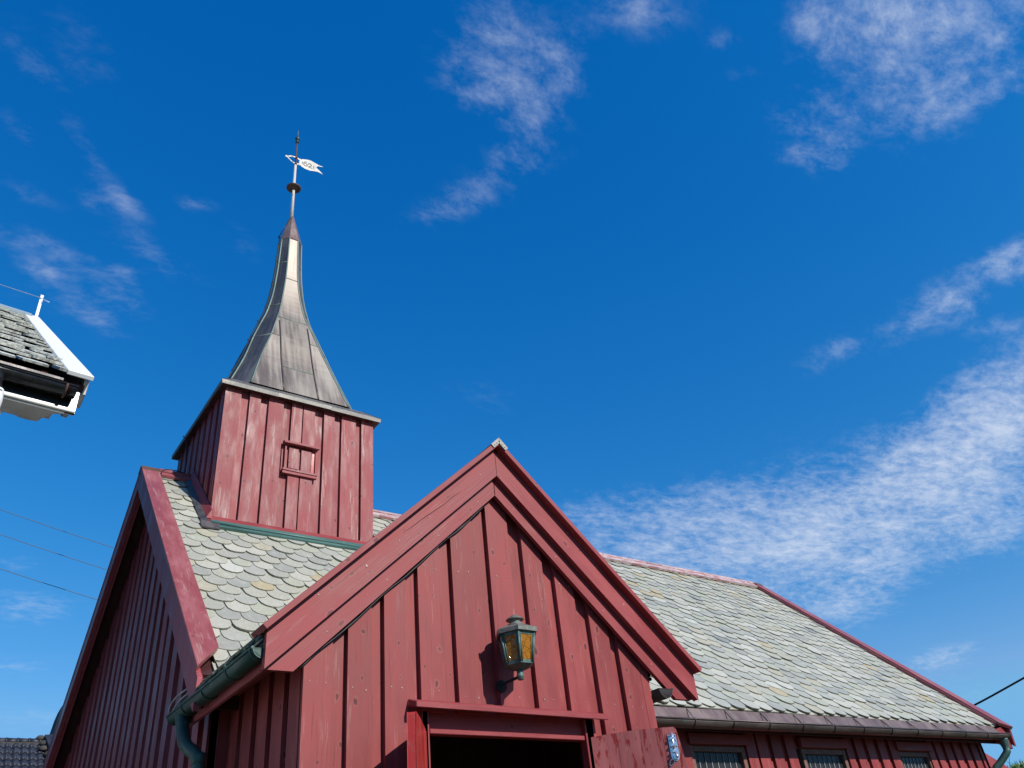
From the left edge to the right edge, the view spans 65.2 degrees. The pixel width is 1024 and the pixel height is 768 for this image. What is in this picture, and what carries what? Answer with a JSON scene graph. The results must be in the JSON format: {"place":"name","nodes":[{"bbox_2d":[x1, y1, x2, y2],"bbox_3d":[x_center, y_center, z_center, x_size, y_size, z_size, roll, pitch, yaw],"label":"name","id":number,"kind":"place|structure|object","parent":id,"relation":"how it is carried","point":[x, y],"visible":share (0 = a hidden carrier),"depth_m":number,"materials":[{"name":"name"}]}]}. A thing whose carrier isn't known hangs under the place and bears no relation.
{"place":"outdoors","nodes":[
{"label":"outdoors","id":0,"kind":"place"},
{"bbox_2d":[0,734,52,767],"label":"tiled house","id":1,"kind":"structure","parent":0,"point":[25,752],"depth_m":12.74,"materials":[{"name":"tile"}]},
{"bbox_2d":[1,569,96,599],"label":"overhead wire","id":2,"kind":"object","parent":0,"point":[48,584],"visible":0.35,"depth_m":11.25,"materials":[{"name":"black metal"}]},
{"bbox_2d":[0,534,106,569],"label":"overhead wire","id":3,"kind":"object","parent":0,"point":[53,552],"visible":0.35,"depth_m":11.50,"materials":[{"name":"black metal"}]},
{"bbox_2d":[50,705,62,733],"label":"rocky hill","id":4,"kind":"structure","parent":0,"point":[54,724],"depth_m":29.74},
{"bbox_2d":[0,509,113,547],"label":"overhead wire","id":5,"kind":"object","parent":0,"point":[57,529],"visible":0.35,"depth_m":11.70,"materials":[{"name":"black metal"}]},
{"bbox_2d":[0,0,1023,767],"label":"sky","id":6,"kind":"structure","parent":0,"point":[737,285],"materials":[{"name":"blue"}]},
{"bbox_2d":[985,753,1008,767],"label":"red shed","id":7,"kind":"structure","parent":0,"point":[991,760],"depth_m":10.84,"materials":[{"name":"paint"}]},
{"bbox_2d":[974,677,1023,705],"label":"overhead cable","id":8,"kind":"object","parent":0,"point":[999,691],"visible":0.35,"depth_m":9.97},
{"label":"ground","id":9,"kind":"structure","parent":0,"visible":0},
{"bbox_2d":[0,295,93,420],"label":"white house","id":10,"kind":"structure","parent":9,"relation":"on","point":[45,373],"depth_m":5.72,"materials":[{"name":"wood"}]},
{"bbox_2d":[0,284,48,302],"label":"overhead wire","id":11,"kind":"object","parent":10,"relation":"attached to","point":[25,292],"visible":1,"depth_m":10.35,"materials":[{"name":"metal"}]},
{"bbox_2d":[42,216,1015,767],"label":"wooden church","id":12,"kind":"structure","parent":9,"relation":"on","point":[264,550],"depth_m":5.84,"materials":[{"name":"wood"}]},
{"bbox_2d":[160,436,186,474],"bbox_3d":[-3.432,0.728,8.301,0.180,0.775,0.541,-1,-34,-8],"label":"cable","id":13,"kind":"object","parent":12,"relation":"attached to","point":[185,461],"visible":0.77,"depth_m":8.47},
{"bbox_2d":[173,693,187,708],"bbox_3d":[-1.866,1.824,4.663,0.048,0.097,0.521,25,-45,-38],"label":"cable","id":14,"kind":"object","parent":12,"relation":"attached to","point":[178,702],"visible":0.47,"depth_m":4.71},
{"bbox_2d":[168,678,205,713],"bbox_3d":[-1.888,1.820,4.670,0.058,0.113,0.490,23,-44,-37],"label":"cable","id":15,"kind":"object","parent":12,"relation":"attached to","point":[178,695],"visible":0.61,"depth_m":4.73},
{"bbox_2d":[228,217,290,377],"bbox_3d":[-3.014,-1.117,9.585,0.067,3.319,0.924,-15,-35,12],"label":"lightning wire","id":16,"kind":"object","parent":12,"relation":"attached to","point":[279,237],"visible":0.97,"depth_m":9.68,"materials":[{"name":"grey metal"}]},
{"bbox_2d":[285,130,321,216],"bbox_3d":[-2.990,-2.974,11.477,0.574,1.873,0.202,17,-41,-31],"label":"weather vane","id":17,"kind":"object","parent":12,"relation":"on","point":[294,188],"visible":1,"depth_m":11.51,"materials":[{"name":"white paint"}]},
{"bbox_2d":[297,504,485,669],"bbox_3d":[-0.621,1.104,4.618,1.226,1.151,0.027,17,-41,-31],"label":"cable","id":18,"kind":"object","parent":12,"relation":"attached to","point":[381,595],"visible":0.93,"depth_m":4.48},
{"bbox_2d":[407,711,427,767],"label":"door","id":19,"kind":"structure","parent":12,"relation":"in","point":[416,731],"depth_m":3.76,"materials":[{"name":"red paint"}]},
{"bbox_2d":[496,615,536,692],"bbox_3d":[0.024,1.550,4.656,0.268,0.411,0.266,17,-41,-31],"label":"wall lantern","id":20,"kind":"object","parent":12,"relation":"attached to","point":[515,637],"depth_m":4.59,"materials":[{"name":"green metal"}]},
{"bbox_2d":[591,727,687,767],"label":"door","id":21,"kind":"structure","parent":12,"relation":"in","point":[653,747],"depth_m":4.73,"materials":[{"name":"red paint"}]},
{"bbox_2d":[686,732,748,767],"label":"window","id":22,"kind":"structure","parent":12,"relation":"in","point":[702,756],"depth_m":6.86,"materials":[{"name":"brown wood"}]},
{"bbox_2d":[796,737,849,767],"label":"window","id":23,"kind":"structure","parent":12,"relation":"in","point":[808,758],"depth_m":7.61,"materials":[{"name":"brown wood"}]},
{"bbox_2d":[893,741,932,767],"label":"window","id":24,"kind":"structure","parent":12,"relation":"in","point":[917,759],"depth_m":8.43,"materials":[{"name":"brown wood"}]},
{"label":"hill","id":25,"kind":"structure","parent":0,"visible":0},
{"bbox_2d":[1007,757,1023,767],"bbox_3d":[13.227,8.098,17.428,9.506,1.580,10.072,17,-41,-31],"label":"tree","id":26,"kind":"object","parent":25,"relation":"on","point":[1016,765],"depth_m":18.18,"materials":[{"name":"green plant"}]}
]}

